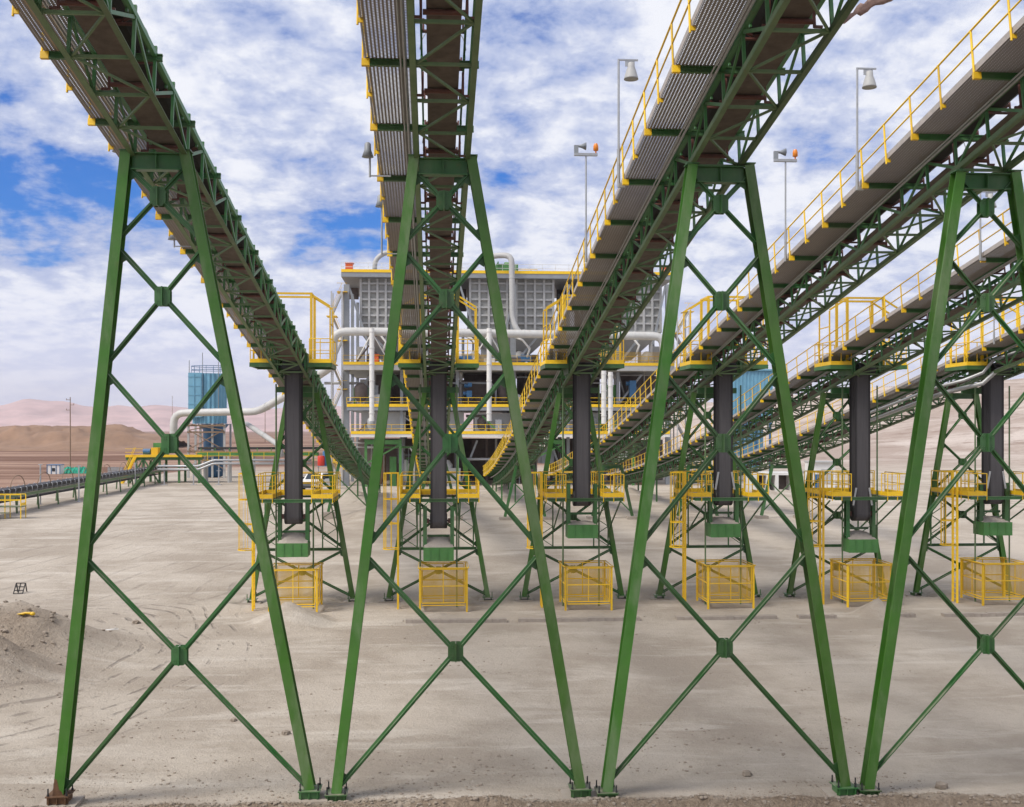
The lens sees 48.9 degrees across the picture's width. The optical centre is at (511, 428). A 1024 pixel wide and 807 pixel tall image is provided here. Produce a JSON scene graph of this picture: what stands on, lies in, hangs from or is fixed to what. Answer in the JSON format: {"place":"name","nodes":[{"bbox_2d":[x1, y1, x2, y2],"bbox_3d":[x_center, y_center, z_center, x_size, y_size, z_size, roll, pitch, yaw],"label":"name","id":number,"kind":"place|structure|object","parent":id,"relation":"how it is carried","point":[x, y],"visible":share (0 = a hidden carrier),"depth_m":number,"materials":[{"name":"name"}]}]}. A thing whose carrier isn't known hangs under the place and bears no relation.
{"place":"outdoors","nodes":[
{"label":"outdoors","id":0,"kind":"place"},
{"bbox_2d":[0,424,191,450],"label":"hills","id":1,"kind":"structure","parent":0,"point":[119,437],"depth_m":571.28,"materials":[{"name":"beige sand"}]},
{"bbox_2d":[0,399,472,431],"bbox_3d":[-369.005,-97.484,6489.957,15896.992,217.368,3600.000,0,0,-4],"label":"mountains","id":2,"kind":"structure","parent":0,"point":[25,412],"depth_m":5421.57,"materials":[{"name":"beige sand"}]},
{"bbox_2d":[0,378,1023,806],"bbox_3d":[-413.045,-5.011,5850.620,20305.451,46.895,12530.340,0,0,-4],"label":"ground","id":3,"kind":"structure","parent":0,"point":[172,562],"depth_m":47.66,"materials":[{"name":"grey sand"}]},
{"bbox_2d":[0,494,26,518],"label":"step platform","id":4,"kind":"structure","parent":3,"relation":"on","point":[23,504],"depth_m":98.98,"materials":[{"name":"yellow paint"}]},
{"bbox_2d":[13,583,26,593],"bbox_3d":[-28.058,9.073,64.356,0.634,0.624,0.768,0,0,-4],"label":"pallet frame","id":5,"kind":"object","parent":3,"relation":"on","point":[17,586],"visible":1,"depth_m":64.14,"materials":[{"name":"black metal"}]},
{"bbox_2d":[18,612,34,615],"bbox_3d":[-20.843,7.895,48.222,0.891,0.150,0.341,0,0,16],"label":"plastic scrap","id":6,"kind":"object","parent":3,"relation":"on","point":[30,613],"visible":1,"depth_m":48.14,"materials":[{"name":"yellow paint"}]},
{"bbox_2d":[38,464,42,504],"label":"marker post","id":7,"kind":"object","parent":3,"relation":"on","point":[40,481],"visible":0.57,"depth_m":116.98,"materials":[{"name":"metal"}]},
{"bbox_2d":[47,464,63,473],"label":"site office","id":8,"kind":"structure","parent":3,"relation":"on","point":[55,468],"depth_m":237.56,"materials":[{"name":"white paint"}]},
{"bbox_2d":[66,397,73,466],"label":"power pole","id":9,"kind":"object","parent":3,"relation":"on","point":[70,430],"visible":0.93,"depth_m":253.88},
{"bbox_2d":[64,466,86,473],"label":"netting heap","id":10,"kind":"object","parent":3,"relation":"on","point":[75,469],"visible":0.51,"depth_m":242.03,"materials":[{"name":"green fabric"}]},
{"bbox_2d":[77,465,80,501],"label":"marker post","id":11,"kind":"object","parent":3,"relation":"on","point":[78,483],"visible":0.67,"depth_m":121.19,"materials":[{"name":"metal"}]},
{"bbox_2d":[0,459,163,513],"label":"ground conveyor","id":12,"kind":"object","parent":3,"relation":"on","point":[71,482],"visible":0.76,"depth_m":120.82,"materials":[{"name":"metal"}]},
{"bbox_2d":[108,467,114,471],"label":"water tank","id":13,"kind":"object","parent":3,"relation":"on","point":[112,469],"visible":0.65,"depth_m":247.07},
{"bbox_2d":[132,619,140,623],"bbox_3d":[-18.550,9.526,55.632,0.431,0.261,0.350,0,0,-4],"label":"stone","id":14,"kind":"object","parent":3,"relation":"on","point":[135,621],"visible":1,"depth_m":55.55,"materials":[{"name":"beige stone"}]},
{"bbox_2d":[121,443,203,483],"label":"transfer station","id":15,"kind":"object","parent":3,"relation":"on","point":[152,453],"visible":0.6,"depth_m":160.89,"materials":[{"name":"green paint"}]},
{"bbox_2d":[39,149,327,806],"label":"support trestle","id":16,"kind":"object","parent":3,"relation":"on","point":[129,169],"visible":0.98,"depth_m":30.36,"materials":[{"name":"green paint"}]},
{"bbox_2d":[9,0,380,523],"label":"inclined conveyor","id":17,"kind":"object","parent":16,"relation":"on","point":[123,54],"visible":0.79,"depth_m":34.30,"materials":[{"name":"green metal"}]},
{"bbox_2d":[168,235,190,247],"bbox_3d":[-12.121,-6.968,41.073,0.830,0.700,0.332,0,0,-4],"label":"walkway lamp","id":18,"kind":"object","parent":17,"relation":"hanging from","point":[171,237],"visible":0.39,"depth_m":41.04,"materials":[{"name":"metal"}]},
{"bbox_2d":[276,503,310,556],"bbox_3d":[-11.494,5.255,59.338,1.800,2.850,1.270,0,0,-4],"label":"counterweight carriage","id":19,"kind":"object","parent":17,"relation":"hanging from","point":[293,543],"visible":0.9,"depth_m":59.11,"materials":[{"name":"green paint"}]},
{"bbox_2d":[187,353,231,477],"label":"silo","id":20,"kind":"object","parent":3,"relation":"on","point":[212,427],"visible":0.77,"depth_m":176.64,"materials":[{"name":"blue paint"}]},
{"bbox_2d":[215,465,221,484],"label":"pipe stand","id":21,"kind":"object","parent":3,"relation":"on","point":[218,470],"visible":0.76,"depth_m":155.81,"materials":[{"name":"metal"}]},
{"bbox_2d":[157,462,311,470],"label":"pipe run","id":22,"kind":"object","parent":21,"relation":"on","point":[218,463],"visible":0.91,"depth_m":155.52,"materials":[{"name":"metal"}]},
{"bbox_2d":[157,459,311,466],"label":"pipe run","id":23,"kind":"object","parent":21,"relation":"on","point":[207,462],"visible":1,"depth_m":155.45,"materials":[{"name":"metal"}]},
{"bbox_2d":[197,447,318,482],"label":"gallery conveyor","id":24,"kind":"object","parent":3,"relation":"on","point":[229,454],"visible":0.57,"depth_m":162.90,"materials":[{"name":"metal"}]},
{"bbox_2d":[281,730,290,734],"bbox_3d":[-7.469,10.033,37.243,0.314,0.196,0.273,0,0,-4],"label":"stone","id":25,"kind":"object","parent":3,"relation":"on","point":[286,732],"visible":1,"depth_m":37.18,"materials":[{"name":"beige stone"}]},
{"bbox_2d":[268,562,323,611],"bbox_3d":[-11.402,8.390,59.459,2.658,2.360,2.717,0,0,-4],"label":"safety cage","id":26,"kind":"object","parent":3,"relation":"on","point":[309,587],"visible":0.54,"depth_m":58.27,"materials":[{"name":"yellow paint"}]},
{"bbox_2d":[238,384,354,610],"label":"take up tower","id":27,"kind":"structure","parent":3,"relation":"on","point":[273,494],"depth_m":62.54,"materials":[{"name":"green metal"}]},
{"bbox_2d":[303,473,338,489],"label":"pickup truck","id":28,"kind":"object","parent":3,"relation":"on","point":[307,478],"visible":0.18,"depth_m":139.81,"materials":[{"name":"white paint"}]},
{"bbox_2d":[317,451,327,488],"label":"tank","id":29,"kind":"object","parent":3,"relation":"on","point":[321,461],"visible":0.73,"depth_m":145.69,"materials":[{"name":"red metal"}]},
{"bbox_2d":[326,284,347,485],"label":"stair tower","id":30,"kind":"structure","parent":3,"relation":"on","point":[341,346],"depth_m":152.71,"materials":[{"name":"metal"}]},
{"bbox_2d":[323,459,366,519],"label":"trestle","id":31,"kind":"object","parent":3,"relation":"on","point":[329,516],"visible":0.63,"depth_m":97.20,"materials":[{"name":"green paint"}]},
{"bbox_2d":[379,384,496,608],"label":"take up tower","id":32,"kind":"structure","parent":3,"relation":"on","point":[470,496],"depth_m":63.05,"materials":[{"name":"green metal"}]},
{"bbox_2d":[422,506,455,560],"bbox_3d":[-3.902,5.525,59.858,1.800,2.850,1.270,0,0,-4],"label":"counterweight carriage","id":33,"kind":"object","parent":32,"relation":"attached to","point":[438,547],"visible":0.89,"depth_m":59.63,"materials":[{"name":"green paint"}]},
{"bbox_2d":[418,464,462,520],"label":"trestle","id":34,"kind":"object","parent":3,"relation":"on","point":[450,485],"visible":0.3,"depth_m":97.72,"materials":[{"name":"green paint"}]},
{"bbox_2d":[418,561,468,611],"bbox_3d":[-3.660,8.390,59.990,2.658,2.360,2.717,0,0,-4],"label":"safety cage","id":35,"kind":"object","parent":3,"relation":"on","point":[451,579],"visible":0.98,"depth_m":58.78,"materials":[{"name":"yellow paint"}]},
{"bbox_2d":[406,617,506,623],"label":"concrete kerb","id":36,"kind":"structure","parent":3,"relation":"on","point":[457,620],"depth_m":56.09,"materials":[{"name":"grey concrete"}]},
{"bbox_2d":[324,154,597,800],"bbox_3d":[-1.453,1.794,30.998,7.680,18.599,0.950,0,0,-4],"label":"support trestle","id":37,"kind":"object","parent":3,"relation":"on","point":[579,787],"visible":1,"depth_m":30.87,"materials":[{"name":"green paint"}]},
{"bbox_2d":[356,0,482,527],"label":"inclined conveyor","id":38,"kind":"object","parent":37,"relation":"on","point":[441,63],"visible":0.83,"depth_m":32.81,"materials":[{"name":"metal"}]},
{"bbox_2d":[362,142,390,176],"bbox_3d":[-3.896,-7.727,32.354,0.830,0.995,0.331,0,0,-4],"label":"walkway lamp","id":39,"kind":"object","parent":38,"relation":"attached to","point":[367,152],"visible":1,"depth_m":32.29,"materials":[{"name":"metal"}]},
{"bbox_2d":[375,195,396,254],"bbox_3d":[-4.395,-7.180,39.630,0.830,2.101,0.332,0,0,-4],"label":"walkway lamp","id":40,"kind":"object","parent":38,"relation":"attached to","point":[379,204],"visible":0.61,"depth_m":39.59,"materials":[{"name":"metal"}]},
{"bbox_2d":[324,262,674,486],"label":"screening building","id":41,"kind":"structure","parent":3,"relation":"on","point":[630,379],"depth_m":155.65,"materials":[{"name":"grey metal"}]},
{"bbox_2d":[357,328,384,420],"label":"riser pipe","id":42,"kind":"object","parent":41,"relation":"attached to","point":[371,338],"visible":0.98,"depth_m":149.28,"materials":[{"name":"white metal"}]},
{"bbox_2d":[372,250,386,268],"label":"gooseneck pipe","id":43,"kind":"object","parent":41,"relation":"on","point":[378,257],"visible":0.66,"depth_m":154.85,"materials":[{"name":"white metal"}]},
{"bbox_2d":[358,278,429,361],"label":"storage bin","id":44,"kind":"object","parent":41,"relation":"on","point":[375,298],"visible":0.27,"depth_m":155.20,"materials":[{"name":"grey metal"}]},
{"bbox_2d":[169,327,661,433],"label":"dust duct","id":45,"kind":"object","parent":41,"relation":"attached to","point":[338,334],"visible":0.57,"depth_m":152.42,"materials":[{"name":"metal"}]},
{"bbox_2d":[245,421,283,456],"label":"branch duct","id":46,"kind":"object","parent":45,"relation":"attached to","point":[262,434],"visible":0.62,"depth_m":162.96,"materials":[{"name":"white metal"}]},
{"bbox_2d":[601,371,606,423],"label":"riser pipe","id":47,"kind":"object","parent":45,"relation":"attached to","point":[603,397],"visible":0.93,"depth_m":151.43,"materials":[{"name":"white metal"}]},
{"bbox_2d":[607,372,612,432],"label":"riser pipe","id":48,"kind":"object","parent":45,"relation":"attached to","point":[610,397],"visible":0.86,"depth_m":151.47,"materials":[{"name":"white metal"}]},
{"bbox_2d":[473,328,498,420],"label":"riser pipe","id":49,"kind":"object","parent":41,"relation":"attached to","point":[489,373],"visible":0.74,"depth_m":150.37,"materials":[{"name":"white metal"}]},
{"bbox_2d":[495,261,517,270],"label":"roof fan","id":50,"kind":"object","parent":41,"relation":"on","point":[504,266],"visible":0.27,"depth_m":158.30},
{"bbox_2d":[493,252,520,329],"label":"gooseneck pipe","id":51,"kind":"object","parent":41,"relation":"on","point":[510,258],"visible":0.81,"depth_m":153.15,"materials":[{"name":"white metal"}]},
{"bbox_2d":[467,279,553,360],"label":"storage bin","id":52,"kind":"object","parent":41,"relation":"on","point":[534,299],"visible":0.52,"depth_m":156.53,"materials":[{"name":"grey metal"}]},
{"bbox_2d":[574,280,661,358],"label":"storage bin","id":53,"kind":"object","parent":41,"relation":"on","point":[646,320],"visible":0.21,"depth_m":157.82,"materials":[{"name":"grey metal"}]},
{"bbox_2d":[499,465,550,519],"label":"trestle","id":54,"kind":"object","parent":3,"relation":"on","point":[505,516],"visible":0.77,"depth_m":98.12,"materials":[{"name":"green paint"}]},
{"bbox_2d":[515,385,626,607],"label":"take up tower","id":55,"kind":"structure","parent":3,"relation":"on","point":[553,496],"depth_m":63.55,"materials":[{"name":"green metal"}]},
{"bbox_2d":[565,484,597,537],"bbox_3d":[3.731,4.375,60.381,1.800,2.850,1.270,0,0,-4],"label":"counterweight carriage","id":56,"kind":"object","parent":55,"relation":"attached to","point":[581,529],"visible":0.84,"depth_m":60.15,"materials":[{"name":"green paint"}]},
{"bbox_2d":[518,616,639,621],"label":"concrete kerb","id":57,"kind":"structure","parent":3,"relation":"on","point":[569,619],"depth_m":56.51,"materials":[{"name":"grey concrete"}]},
{"bbox_2d":[558,560,613,610],"bbox_3d":[3.942,8.390,60.511,2.658,2.360,2.717,0,0,-4],"label":"safety cage","id":58,"kind":"object","parent":3,"relation":"on","point":[605,567],"visible":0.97,"depth_m":59.30,"materials":[{"name":"yellow paint"}]},
{"bbox_2d":[586,464,636,519],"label":"trestle","id":59,"kind":"object","parent":3,"relation":"on","point":[631,516],"visible":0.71,"depth_m":98.79,"materials":[{"name":"green paint"}]},
{"bbox_2d":[673,304,693,470],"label":"stair tower","id":60,"kind":"structure","parent":3,"relation":"on","point":[679,343],"depth_m":156.01,"materials":[{"name":"metal"}]},
{"bbox_2d":[675,465,723,518],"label":"trestle","id":61,"kind":"object","parent":3,"relation":"on","point":[689,467],"visible":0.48,"depth_m":99.27,"materials":[{"name":"green paint"}]},
{"bbox_2d":[649,385,768,603],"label":"take up tower","id":62,"kind":"structure","parent":3,"relation":"on","point":[701,494],"depth_m":63.99,"materials":[{"name":"green metal"}]},
{"bbox_2d":[706,472,740,536],"bbox_3d":[11.412,4.046,60.908,1.800,3.508,1.270,0,0,-4],"label":"counterweight carriage","id":63,"kind":"object","parent":62,"relation":"attached to","point":[723,527],"visible":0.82,"depth_m":60.68,"materials":[{"name":"green paint"}]},
{"bbox_2d":[695,559,755,608],"bbox_3d":[11.524,8.390,61.030,2.658,2.360,2.717,0,0,-4],"label":"safety cage","id":64,"kind":"object","parent":3,"relation":"on","point":[735,576],"visible":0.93,"depth_m":59.84,"materials":[{"name":"yellow paint"}]},
{"bbox_2d":[675,614,776,619],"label":"concrete kerb","id":65,"kind":"structure","parent":3,"relation":"on","point":[734,617],"depth_m":57.04,"materials":[{"name":"grey concrete"}]},
{"bbox_2d":[594,162,859,797],"bbox_3d":[5.976,1.899,31.507,7.733,18.620,0.950,0,0,-4],"label":"support trestle","id":66,"kind":"object","parent":3,"relation":"on","point":[696,175],"visible":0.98,"depth_m":31.41,"materials":[{"name":"green paint"}]},
{"bbox_2d":[483,0,858,505],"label":"inclined conveyor","id":67,"kind":"object","parent":66,"relation":"on","point":[765,39],"visible":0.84,"depth_m":34.80,"materials":[{"name":"metal"}]},
{"bbox_2d":[574,143,597,261],"bbox_3d":[2.851,-8.704,43.234,0.940,4.584,0.300,0,0,-4],"label":"beacon pole","id":68,"kind":"object","parent":67,"relation":"attached to","point":[584,146],"visible":1,"depth_m":43.19,"materials":[{"name":"metal"}]},
{"bbox_2d":[617,59,637,187],"bbox_3d":[3.681,-9.656,35.638,0.639,4.052,0.459,0,0,22],"label":"floodlight pole","id":69,"kind":"object","parent":67,"relation":"attached to","point":[631,75],"visible":1,"depth_m":35.54,"materials":[{"name":"metal"}]},
{"bbox_2d":[843,0,892,23],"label":"torn cloth","id":70,"kind":"object","parent":67,"relation":"hanging from","point":[861,9],"visible":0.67,"depth_m":24.38,"materials":[{"name":"beige fabric"}]},
{"bbox_2d":[742,770,751,776],"bbox_3d":[7.021,10.255,33.581,0.336,0.222,0.320,0,0,-4],"label":"stone","id":71,"kind":"object","parent":3,"relation":"on","point":[746,773],"visible":1,"depth_m":33.47,"materials":[{"name":"grey stone"}]},
{"bbox_2d":[754,464,794,518],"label":"trestle","id":72,"kind":"object","parent":3,"relation":"on","point":[763,507],"visible":0.52,"depth_m":99.77,"materials":[{"name":"green paint"}]},
{"bbox_2d":[606,208,1022,520],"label":"inclined conveyor","id":73,"kind":"object","parent":3,"relation":"on","point":[850,369],"visible":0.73,"depth_m":60.65,"materials":[{"name":"metal"}]},
{"bbox_2d":[979,191,996,260],"bbox_3d":[18.437,-7.859,43.657,0.639,2.695,0.459,0,0,22],"label":"floodlight pole","id":74,"kind":"object","parent":73,"relation":"attached to","point":[987,195],"visible":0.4,"depth_m":43.56,"materials":[{"name":"metal"}]},
{"bbox_2d":[796,614,836,618],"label":"concrete kerb","id":75,"kind":"structure","parent":3,"relation":"on","point":[808,616],"depth_m":57.33,"materials":[{"name":"grey concrete"}]},
{"bbox_2d":[804,461,834,487],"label":"yard cabin","id":76,"kind":"object","parent":3,"relation":"on","point":[822,465],"visible":0.39,"depth_m":147.32,"materials":[{"name":"white metal"}]},
{"bbox_2d":[815,474,818,487],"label":"door","id":77,"kind":"structure","parent":76,"relation":"in","point":[816,475],"depth_m":147.22,"materials":[{"name":"blue paint"}]},
{"bbox_2d":[779,385,905,604],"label":"take up tower","id":78,"kind":"structure","parent":3,"relation":"on","point":[838,493],"depth_m":62.46,"materials":[{"name":"green metal"}]},
{"bbox_2d":[841,488,878,552],"bbox_3d":[18.965,4.926,61.425,1.800,3.508,1.270,0,0,-4],"label":"counterweight carriage","id":79,"kind":"object","parent":78,"relation":"attached to","point":[857,541],"visible":0.88,"depth_m":61.20,"materials":[{"name":"green paint"}]},
{"bbox_2d":[672,299,1023,503],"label":"inclined conveyor","id":80,"kind":"object","parent":3,"relation":"on","point":[977,359],"visible":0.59,"depth_m":62.62,"materials":[{"name":"metal"}]},
{"bbox_2d":[870,351,1020,413],"bbox_3d":[24.028,-2.890,67.469,4.165,4.494,20.332,0,0,-13],"label":"slurry pipe","id":81,"kind":"object","parent":80,"relation":"attached to","point":[990,363],"visible":0.85,"depth_m":60.83,"materials":[{"name":"metal"}]},
{"bbox_2d":[870,358,1023,421],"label":"slurry pipe","id":82,"kind":"object","parent":80,"relation":"attached to","point":[974,385],"visible":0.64,"depth_m":61.42,"materials":[{"name":"metal"}]},
{"bbox_2d":[993,296,1002,343],"bbox_3d":[24.667,-5.605,57.635,0.940,2.506,0.300,0,0,-4],"label":"beacon pole","id":83,"kind":"object","parent":80,"relation":"attached to","point":[994,325],"visible":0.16,"depth_m":57.60,"materials":[{"name":"metal"}]},
{"bbox_2d":[829,558,891,606],"bbox_3d":[19.076,8.390,61.548,2.658,2.360,2.717,0,0,-4],"label":"safety cage","id":84,"kind":"object","parent":3,"relation":"on","point":[860,584],"visible":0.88,"depth_m":60.69,"materials":[{"name":"yellow paint"}]},
{"bbox_2d":[900,612,915,617],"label":"concrete kerb","id":85,"kind":"structure","parent":3,"relation":"on","point":[909,615],"depth_m":57.64,"materials":[{"name":"grey concrete"}]},
{"bbox_2d":[854,168,1023,795],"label":"support trestle","id":86,"kind":"object","parent":3,"relation":"on","point":[1008,181],"visible":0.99,"depth_m":31.88,"materials":[{"name":"green paint"}]},
{"bbox_2d":[548,0,1023,504],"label":"inclined conveyor","id":87,"kind":"object","parent":86,"relation":"on","point":[815,249],"visible":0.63,"depth_m":39.52,"materials":[{"name":"metal"}]},
{"bbox_2d":[773,148,797,261],"bbox_3d":[10.555,-8.640,43.440,0.940,4.354,0.300,0,0,-4],"label":"beacon pole","id":88,"kind":"object","parent":87,"relation":"attached to","point":[784,153],"visible":1,"depth_m":43.40,"materials":[{"name":"metal"}]},
{"bbox_2d":[856,67,876,190],"bbox_3d":[11.365,-9.602,36.129,0.639,3.932,0.459,0,0,22],"label":"floodlight pole","id":89,"kind":"object","parent":87,"relation":"attached to","point":[869,82],"visible":1,"depth_m":36.03,"materials":[{"name":"metal"}]},
{"bbox_2d":[935,781,947,789],"bbox_3d":[12.366,10.250,32.397,0.418,0.261,0.354,0,0,-4],"label":"stone","id":90,"kind":"object","parent":3,"relation":"on","point":[940,785],"visible":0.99,"depth_m":32.29,"materials":[{"name":"grey stone"}]},
{"bbox_2d":[905,386,1023,602],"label":"take up tower","id":91,"kind":"structure","parent":3,"relation":"on","point":[968,493],"depth_m":65.06,"materials":[{"name":"green metal"}]},
{"bbox_2d":[973,471,1011,535],"bbox_3d":[26.427,4.046,61.937,1.800,3.508,1.270,0,0,-4],"label":"counterweight carriage","id":92,"kind":"object","parent":91,"relation":"attached to","point":[992,526],"visible":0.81,"depth_m":61.67,"materials":[{"name":"green paint"}]},
{"bbox_2d":[941,611,1023,616],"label":"concrete kerb","id":93,"kind":"structure","parent":3,"relation":"on","point":[987,614],"depth_m":57.94,"materials":[{"name":"grey concrete"}]},
{"bbox_2d":[959,557,1023,605],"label":"safety cage","id":94,"kind":"object","parent":3,"relation":"on","point":[965,569],"visible":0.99,"depth_m":61.66,"materials":[{"name":"yellow paint"}]},
{"bbox_2d":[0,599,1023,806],"bbox_3d":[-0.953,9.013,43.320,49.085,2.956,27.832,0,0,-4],"label":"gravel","id":95,"kind":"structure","parent":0,"point":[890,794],"depth_m":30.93,"materials":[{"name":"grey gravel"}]},
{"bbox_2d":[0,0,1023,408],"label":"sky","id":96,"kind":"structure","parent":0,"point":[274,91],"materials":[{"name":"blue"}]},
{"bbox_2d":[733,369,772,471],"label":"blue tank house","id":97,"kind":"structure","parent":0,"point":[748,380],"depth_m":189.18,"materials":[{"name":"paint"}]},
{"bbox_2d":[746,471,790,490],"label":"open shed","id":98,"kind":"structure","parent":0,"point":[779,479],"depth_m":122.68,"materials":[{"name":"white paint"}]}
]}

